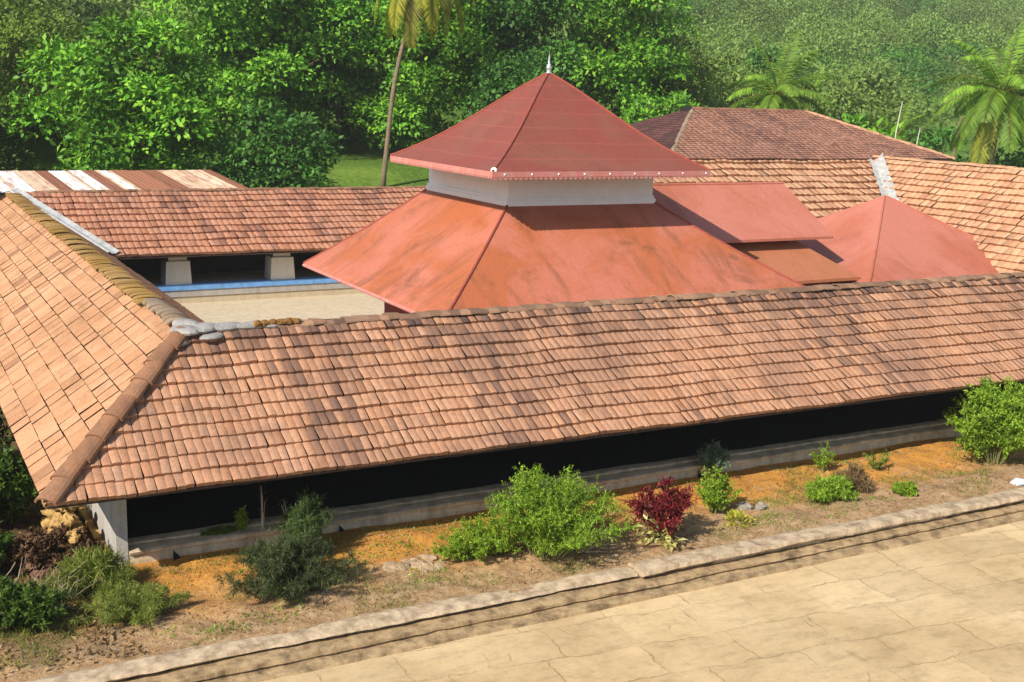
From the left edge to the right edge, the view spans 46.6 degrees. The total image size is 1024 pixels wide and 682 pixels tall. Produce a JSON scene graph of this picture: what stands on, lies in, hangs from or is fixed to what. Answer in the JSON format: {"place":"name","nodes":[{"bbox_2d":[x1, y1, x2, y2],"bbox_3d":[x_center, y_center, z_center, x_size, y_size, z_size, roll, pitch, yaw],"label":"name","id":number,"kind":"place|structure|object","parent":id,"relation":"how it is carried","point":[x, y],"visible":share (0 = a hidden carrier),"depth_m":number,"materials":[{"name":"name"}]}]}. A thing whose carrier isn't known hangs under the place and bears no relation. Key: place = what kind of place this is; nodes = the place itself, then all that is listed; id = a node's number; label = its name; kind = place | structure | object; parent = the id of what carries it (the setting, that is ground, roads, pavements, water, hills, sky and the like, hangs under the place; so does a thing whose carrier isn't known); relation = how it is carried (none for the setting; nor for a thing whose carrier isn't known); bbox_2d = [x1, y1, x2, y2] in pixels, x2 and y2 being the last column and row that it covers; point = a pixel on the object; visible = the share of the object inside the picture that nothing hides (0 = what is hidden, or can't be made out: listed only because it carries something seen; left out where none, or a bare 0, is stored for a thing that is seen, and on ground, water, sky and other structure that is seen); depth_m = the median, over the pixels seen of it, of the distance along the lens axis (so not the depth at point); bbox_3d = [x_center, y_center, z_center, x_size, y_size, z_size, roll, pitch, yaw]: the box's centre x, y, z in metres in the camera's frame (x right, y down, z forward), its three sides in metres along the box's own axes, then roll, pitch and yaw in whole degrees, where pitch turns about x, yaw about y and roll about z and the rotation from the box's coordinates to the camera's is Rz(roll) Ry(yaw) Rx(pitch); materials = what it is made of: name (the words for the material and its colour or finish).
{"place":"outdoors","nodes":[
{"label":"outdoors","id":0,"kind":"place"},
{"bbox_2d":[0,405,93,578],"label":"side ground","id":1,"kind":"structure","parent":0,"point":[21,524],"depth_m":29.78,"materials":[{"name":"brown soil"}]},
{"bbox_2d":[0,408,15,451],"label":"leafy shrub","id":2,"kind":"object","parent":1,"relation":"on","point":[5,438],"visible":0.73,"depth_m":33.37,"materials":[{"name":"green plant"}]},
{"bbox_2d":[0,520,18,565],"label":"leafy shrub","id":3,"kind":"object","parent":1,"relation":"on","point":[6,540],"visible":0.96,"depth_m":26.62,"materials":[{"name":"green plant"}]},
{"bbox_2d":[0,439,38,525],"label":"leafy shrub","id":4,"kind":"object","parent":1,"relation":"on","point":[17,485],"visible":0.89,"depth_m":28.94,"materials":[{"name":"green plant"}]},
{"bbox_2d":[18,530,65,584],"bbox_3d":[-10.690,4.935,27.505,1.440,0.584,3.270,-5,13,-28],"label":"rubble mound","id":5,"kind":"object","parent":1,"relation":"on","point":[37,570],"visible":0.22,"depth_m":26.20,"materials":[{"name":"brown stone"}]},
{"bbox_2d":[0,496,89,674],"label":"side grass","id":6,"kind":"structure","parent":1,"relation":"on","point":[26,632],"depth_m":23.57,"materials":[{"name":"green plant"}]},
{"bbox_2d":[4,521,106,574],"bbox_3d":[-10.419,4.701,27.157,2.260,1.074,2.084,-5,13,-28],"label":"dry shrub","id":7,"kind":"object","parent":1,"relation":"on","point":[37,547],"visible":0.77,"depth_m":26.89,"materials":[{"name":"brown plant"}]},
{"bbox_2d":[40,500,86,556],"bbox_3d":[-10.754,4.415,28.538,1.032,1.082,3.288,-5,13,-28],"label":"rubble mound","id":8,"kind":"object","parent":1,"relation":"on","point":[58,516],"visible":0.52,"depth_m":27.91,"materials":[{"name":"beige stone"}]},
{"bbox_2d":[0,484,144,678],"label":"side litter","id":9,"kind":"object","parent":1,"relation":"on","point":[90,651],"visible":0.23,"depth_m":23.77,"materials":[{"name":"brown plant"}]},
{"bbox_2d":[181,293,383,322],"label":"courtyard floor","id":10,"kind":"structure","parent":0,"point":[324,307],"depth_m":61.81,"materials":[{"name":"beige concrete"}]},
{"bbox_2d":[0,186,1023,564],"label":"cloister building","id":11,"kind":"structure","parent":10,"relation":"on","point":[148,416],"depth_m":33.24,"materials":[{"name":"tile"}]},
{"bbox_2d":[200,524,236,535],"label":"weed","id":12,"kind":"object","parent":11,"relation":"on","point":[217,530],"visible":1,"depth_m":28.50,"materials":[{"name":"green plant"}]},
{"bbox_2d":[233,505,250,531],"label":"weed","id":13,"kind":"object","parent":11,"relation":"on","point":[241,518],"visible":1,"depth_m":28.66,"materials":[{"name":"green plant"}]},
{"bbox_2d":[257,482,268,528],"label":"weed","id":14,"kind":"object","parent":11,"relation":"on","point":[262,517],"visible":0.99,"depth_m":28.89,"materials":[{"name":"plant"}]},
{"bbox_2d":[276,497,290,523],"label":"weed","id":15,"kind":"object","parent":11,"relation":"on","point":[283,506],"visible":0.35,"depth_m":29.29,"materials":[{"name":"green plant"}]},
{"bbox_2d":[302,51,804,313],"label":"shrine","id":16,"kind":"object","parent":10,"relation":"on","point":[538,190],"visible":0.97,"depth_m":48.38,"materials":[{"name":"red paint"}]},
{"bbox_2d":[652,182,859,285],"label":"annex hall","id":17,"kind":"structure","parent":10,"relation":"on","point":[764,223],"depth_m":55.55,"materials":[{"name":"red paint"}]},
{"bbox_2d":[629,105,1023,272],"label":"hall","id":18,"kind":"structure","parent":10,"relation":"on","point":[819,165],"depth_m":67.92,"materials":[{"name":"tile"}]},
{"bbox_2d":[797,195,998,284],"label":"hipped pavilion","id":19,"kind":"structure","parent":10,"relation":"on","point":[883,238],"depth_m":59.75,"materials":[{"name":"red paint"}]},
{"bbox_2d":[0,436,1023,681],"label":"terrace soil","id":20,"kind":"structure","parent":0,"point":[510,566],"depth_m":28.20,"materials":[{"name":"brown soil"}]},
{"bbox_2d":[0,575,72,631],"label":"leafy shrub","id":21,"kind":"object","parent":20,"relation":"on","point":[30,608],"visible":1,"depth_m":23.78,"materials":[{"name":"green plant"}]},
{"bbox_2d":[3,557,86,591],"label":"fallen branch","id":22,"kind":"object","parent":20,"relation":"on","point":[37,575],"visible":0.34,"depth_m":24.97,"materials":[{"name":"brown wood"}]},
{"bbox_2d":[19,565,103,618],"bbox_3d":[-9.414,5.125,24.692,1.527,1.080,1.333,1,12,-6],"label":"dead scrub","id":23,"kind":"object","parent":20,"relation":"on","point":[67,594],"visible":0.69,"depth_m":24.74,"materials":[{"name":"plant"}]},
{"bbox_2d":[33,540,140,603],"bbox_3d":[-9.152,5.017,25.821,2.329,1.362,1.956,0,12,-6],"label":"grassy clump","id":24,"kind":"object","parent":20,"relation":"on","point":[111,574],"visible":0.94,"depth_m":25.56,"materials":[{"name":"green plant"}]},
{"bbox_2d":[68,580,193,629],"bbox_3d":[-7.994,5.452,24.699,2.090,0.804,2.185,6,13,20],"label":"grassy clump","id":25,"kind":"object","parent":20,"relation":"on","point":[141,602],"visible":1,"depth_m":24.63,"materials":[{"name":"green plant"}]},
{"bbox_2d":[211,526,366,602],"bbox_3d":[-4.856,4.879,26.012,3.477,1.564,2.585,-5,13,-28],"label":"needle shrub","id":26,"kind":"object","parent":20,"relation":"on","point":[277,564],"visible":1,"depth_m":25.69,"materials":[{"name":"green plant"}]},
{"bbox_2d":[268,486,336,555],"bbox_3d":[-4.912,4.274,28.025,1.619,1.855,1.560,9,14,32],"label":"needle shrub","id":27,"kind":"object","parent":20,"relation":"on","point":[307,518],"visible":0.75,"depth_m":27.76,"materials":[{"name":"green plant"}]},
{"bbox_2d":[382,554,445,572],"bbox_3d":[-2.262,5.288,27.845,1.515,0.259,1.116,-5,13,-28],"label":"broken slab","id":28,"kind":"object","parent":20,"relation":"on","point":[425,565],"depth_m":27.77,"materials":[{"name":"stone"}]},
{"bbox_2d":[429,513,519,561],"bbox_3d":[-0.829,4.687,28.438,2.660,1.138,1.902,-5,13,-28],"label":"leafy shrub","id":29,"kind":"object","parent":20,"relation":"on","point":[462,548],"visible":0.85,"depth_m":28.08,"materials":[{"name":"green plant"}]},
{"bbox_2d":[24,440,1005,676],"bbox_3d":[6.724,4.517,32.723,38.005,0.369,4.904,-5,13,-28],"label":"debris","id":30,"kind":"object","parent":20,"relation":"on","point":[529,565],"visible":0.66,"depth_m":28.82,"materials":[{"name":"grey stone"}]},
{"bbox_2d":[468,462,638,560],"bbox_3d":[0.867,4.092,28.566,4.176,2.428,3.708,-5,13,-28],"label":"leafy shrub","id":31,"kind":"object","parent":20,"relation":"on","point":[537,527],"visible":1,"depth_m":28.11,"materials":[{"name":"green plant"}]},
{"bbox_2d":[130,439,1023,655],"bbox_3d":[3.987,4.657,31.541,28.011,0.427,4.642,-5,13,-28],"label":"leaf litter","id":32,"kind":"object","parent":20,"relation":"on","point":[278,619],"visible":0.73,"depth_m":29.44,"materials":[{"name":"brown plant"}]},
{"bbox_2d":[622,475,698,550],"bbox_3d":[3.725,4.292,29.775,1.867,1.879,2.068,1,12,-3],"label":"croton","id":33,"kind":"object","parent":20,"relation":"on","point":[657,513],"visible":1,"depth_m":29.61,"materials":[{"name":"red plant"}]},
{"bbox_2d":[694,439,732,473],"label":"leafy shrub","id":34,"kind":"object","parent":20,"relation":"on","point":[715,455],"visible":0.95,"depth_m":34.52,"materials":[{"name":"green plant"}]},
{"bbox_2d":[694,466,755,526],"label":"leafy shrub","id":35,"kind":"object","parent":20,"relation":"on","point":[714,495],"visible":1,"depth_m":31.73,"materials":[{"name":"green plant"}]},
{"bbox_2d":[734,501,754,510],"bbox_3d":[6.350,4.532,32.399,0.524,0.342,0.420,-5,13,-28],"label":"rock","id":36,"kind":"object","parent":20,"relation":"on","point":[745,506],"visible":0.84,"depth_m":32.26,"materials":[{"name":"grey stone"}]},
{"bbox_2d":[755,502,768,510],"bbox_3d":[6.805,4.523,32.475,0.399,0.265,0.370,-5,13,-28],"label":"rock","id":37,"kind":"object","parent":20,"relation":"on","point":[760,506],"visible":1,"depth_m":32.37,"materials":[{"name":"grey stone"}]},
{"bbox_2d":[809,441,835,471],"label":"leafy shrub","id":38,"kind":"object","parent":20,"relation":"on","point":[824,460],"visible":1,"depth_m":35.81,"materials":[{"name":"green plant"}]},
{"bbox_2d":[804,473,861,503],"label":"leafy shrub","id":39,"kind":"object","parent":20,"relation":"on","point":[825,490],"visible":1,"depth_m":33.13,"materials":[{"name":"green plant"}]},
{"bbox_2d":[831,462,874,492],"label":"dry shrub","id":40,"kind":"object","parent":20,"relation":"on","point":[859,478],"visible":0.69,"depth_m":34.06,"materials":[{"name":"brown plant"}]},
{"bbox_2d":[862,449,890,470],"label":"leafy shrub","id":41,"kind":"object","parent":20,"relation":"on","point":[880,464],"visible":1,"depth_m":36.01,"materials":[{"name":"green plant"}]},
{"bbox_2d":[890,480,919,496],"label":"leafy shrub","id":42,"kind":"object","parent":20,"relation":"on","point":[904,488],"visible":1,"depth_m":33.86,"materials":[{"name":"green plant"}]},
{"bbox_2d":[942,374,1023,464],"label":"leafy shrub","id":43,"kind":"object","parent":20,"relation":"on","point":[993,419],"visible":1,"depth_m":36.88,"materials":[{"name":"green plant"}]},
{"bbox_2d":[1010,478,1023,485],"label":"plastic sheet","id":44,"kind":"object","parent":20,"relation":"on","point":[1018,481],"visible":1,"depth_m":35.11,"materials":[{"name":"white plastic"}]},
{"bbox_2d":[0,0,1023,678],"bbox_3d":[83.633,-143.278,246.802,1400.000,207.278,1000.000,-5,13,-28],"label":"terrain","id":45,"kind":"structure","parent":0,"point":[358,166],"depth_m":104.85,"materials":[{"name":"green plant"}]},
{"bbox_2d":[0,56,45,170],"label":"broadleaf tree","id":46,"kind":"object","parent":45,"relation":"on","point":[6,146],"visible":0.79,"depth_m":82.39,"materials":[{"name":"green plant"}]},
{"bbox_2d":[0,0,110,148],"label":"broadleaf tree","id":47,"kind":"object","parent":45,"relation":"on","point":[14,41],"visible":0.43,"depth_m":89.92,"materials":[{"name":"green plant"}]},
{"bbox_2d":[0,169,246,198],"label":"tin shed","id":48,"kind":"structure","parent":45,"relation":"on","point":[68,180],"depth_m":68.77,"materials":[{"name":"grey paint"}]},
{"bbox_2d":[0,1,258,183],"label":"broadleaf tree","id":49,"kind":"object","parent":45,"relation":"on","point":[158,106],"visible":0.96,"depth_m":79.58,"materials":[{"name":"green plant"}]},
{"bbox_2d":[0,0,424,150],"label":"dark hillside wood","id":50,"kind":"object","parent":45,"relation":"on","point":[345,128],"visible":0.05,"depth_m":119.07,"materials":[{"name":"green plant"}]},
{"bbox_2d":[140,0,378,152],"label":"broadleaf tree","id":51,"kind":"object","parent":45,"relation":"on","point":[267,30],"visible":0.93,"depth_m":98.78,"materials":[{"name":"green plant"}]},
{"bbox_2d":[204,91,345,190],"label":"broadleaf tree","id":52,"kind":"object","parent":45,"relation":"on","point":[286,157],"visible":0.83,"depth_m":80.76,"materials":[{"name":"green plant"}]},
{"bbox_2d":[248,0,394,135],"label":"broadleaf tree","id":53,"kind":"object","parent":45,"relation":"on","point":[331,68],"visible":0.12,"depth_m":111.06,"materials":[{"name":"green plant"}]},
{"bbox_2d":[324,0,512,149],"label":"broadleaf tree","id":54,"kind":"object","parent":45,"relation":"on","point":[435,78],"visible":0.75,"depth_m":101.66,"materials":[{"name":"green plant"}]},
{"bbox_2d":[374,0,474,186],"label":"coconut palm","id":55,"kind":"object","parent":45,"relation":"on","point":[430,14],"visible":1,"depth_m":90.56,"materials":[{"name":"green plant"}]},
{"bbox_2d":[449,53,546,127],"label":"broadleaf tree","id":56,"kind":"object","parent":45,"relation":"on","point":[510,81],"visible":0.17,"depth_m":94.18,"materials":[{"name":"green plant"}]},
{"bbox_2d":[2,0,1023,141],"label":"hillside wood","id":57,"kind":"object","parent":45,"relation":"on","point":[1001,15],"visible":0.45,"depth_m":247.00,"materials":[{"name":"green plant"}]},
{"bbox_2d":[420,0,605,108],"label":"broadleaf tree","id":58,"kind":"object","parent":45,"relation":"on","point":[509,39],"visible":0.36,"depth_m":104.91,"materials":[{"name":"green plant"}]},
{"bbox_2d":[556,28,630,105],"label":"slope tree","id":59,"kind":"object","parent":45,"relation":"on","point":[561,39],"visible":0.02,"depth_m":146.03,"materials":[{"name":"green plant"}]},
{"bbox_2d":[542,0,703,118],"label":"broadleaf tree","id":60,"kind":"object","parent":45,"relation":"on","point":[611,66],"visible":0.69,"depth_m":105.16,"materials":[{"name":"green plant"}]},
{"bbox_2d":[619,85,699,124],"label":"broadleaf tree","id":61,"kind":"object","parent":45,"relation":"on","point":[643,109],"visible":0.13,"depth_m":96.55,"materials":[{"name":"green plant"}]},
{"bbox_2d":[609,29,722,117],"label":"broadleaf tree","id":62,"kind":"object","parent":45,"relation":"on","point":[692,90],"visible":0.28,"depth_m":114.65,"materials":[{"name":"green plant"}]},
{"bbox_2d":[638,50,752,106],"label":"slope tree","id":63,"kind":"object","parent":45,"relation":"on","point":[709,64],"visible":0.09,"depth_m":145.21,"materials":[{"name":"green plant"}]},
{"bbox_2d":[374,0,1023,127],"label":"deep green hillside wood","id":64,"kind":"object","parent":45,"relation":"on","point":[915,62],"visible":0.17,"depth_m":235.42,"materials":[{"name":"green plant"}]},
{"bbox_2d":[690,49,794,108],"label":"bush","id":65,"kind":"object","parent":45,"relation":"on","point":[707,99],"visible":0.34,"depth_m":117.31,"materials":[{"name":"green plant"}]},
{"bbox_2d":[719,43,813,102],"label":"slope tree","id":66,"kind":"object","parent":45,"relation":"on","point":[757,59],"visible":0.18,"depth_m":154.64,"materials":[{"name":"green plant"}]},
{"bbox_2d":[726,30,839,115],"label":"coconut palm","id":67,"kind":"object","parent":45,"relation":"on","point":[773,99],"visible":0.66,"depth_m":103.88,"materials":[{"name":"green plant"}]},
{"bbox_2d":[786,64,842,116],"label":"tree","id":68,"kind":"object","parent":45,"relation":"on","point":[821,72],"visible":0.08,"depth_m":127.80,"materials":[{"name":"green plant"}]},
{"bbox_2d":[788,66,907,134],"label":"bush","id":69,"kind":"object","parent":45,"relation":"on","point":[831,97],"visible":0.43,"depth_m":118.89,"materials":[{"name":"green plant"}]},
{"bbox_2d":[830,113,908,141],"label":"bush","id":70,"kind":"object","parent":45,"relation":"on","point":[889,132],"visible":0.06,"depth_m":101.56,"materials":[{"name":"green plant"}]},
{"bbox_2d":[838,56,923,134],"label":"slope tree","id":71,"kind":"object","parent":45,"relation":"on","point":[868,74],"visible":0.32,"depth_m":154.84,"materials":[{"name":"green plant"}]},
{"bbox_2d":[872,100,925,143],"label":"banana plant","id":72,"kind":"object","parent":45,"relation":"on","point":[904,121],"visible":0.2,"depth_m":110.64,"materials":[{"name":"green plant"}]},
{"bbox_2d":[895,102,902,137],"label":"bare pole","id":73,"kind":"object","parent":45,"relation":"on","point":[898,121],"visible":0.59,"depth_m":94.61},
{"bbox_2d":[902,123,987,165],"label":"bush","id":74,"kind":"object","parent":45,"relation":"on","point":[925,141],"visible":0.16,"depth_m":102.58,"materials":[{"name":"green plant"}]},
{"bbox_2d":[952,117,961,161],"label":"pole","id":75,"kind":"object","parent":45,"relation":"on","point":[954,151],"visible":0.22,"depth_m":98.12,"materials":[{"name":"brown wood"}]},
{"bbox_2d":[929,20,1023,164],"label":"coconut palm","id":76,"kind":"object","parent":45,"relation":"on","point":[999,103],"visible":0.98,"depth_m":87.24,"materials":[{"name":"green plant"}]},
{"bbox_2d":[976,142,1023,170],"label":"bush","id":77,"kind":"object","parent":45,"relation":"on","point":[1017,160],"visible":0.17,"depth_m":92.43,"materials":[{"name":"green plant"}]},
{"bbox_2d":[261,521,1023,681],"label":"paved court","id":78,"kind":"object","parent":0,"point":[949,609],"visible":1,"depth_m":25.70,"materials":[{"name":"stone"}]},
{"bbox_2d":[114,501,1023,681],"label":"kerb step","id":79,"kind":"object","parent":78,"relation":"on","point":[280,662],"visible":0.97,"depth_m":26.39,"materials":[{"name":"beige stone"}]},
{"bbox_2d":[25,567,637,681],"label":"kerb","id":80,"kind":"structure","parent":79,"relation":"on","point":[184,657],"depth_m":24.47,"materials":[{"name":"beige stone"}]},
{"bbox_2d":[628,487,1023,577],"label":"kerb","id":81,"kind":"structure","parent":79,"relation":"on","point":[720,553],"depth_m":30.50,"materials":[{"name":"beige stone"}]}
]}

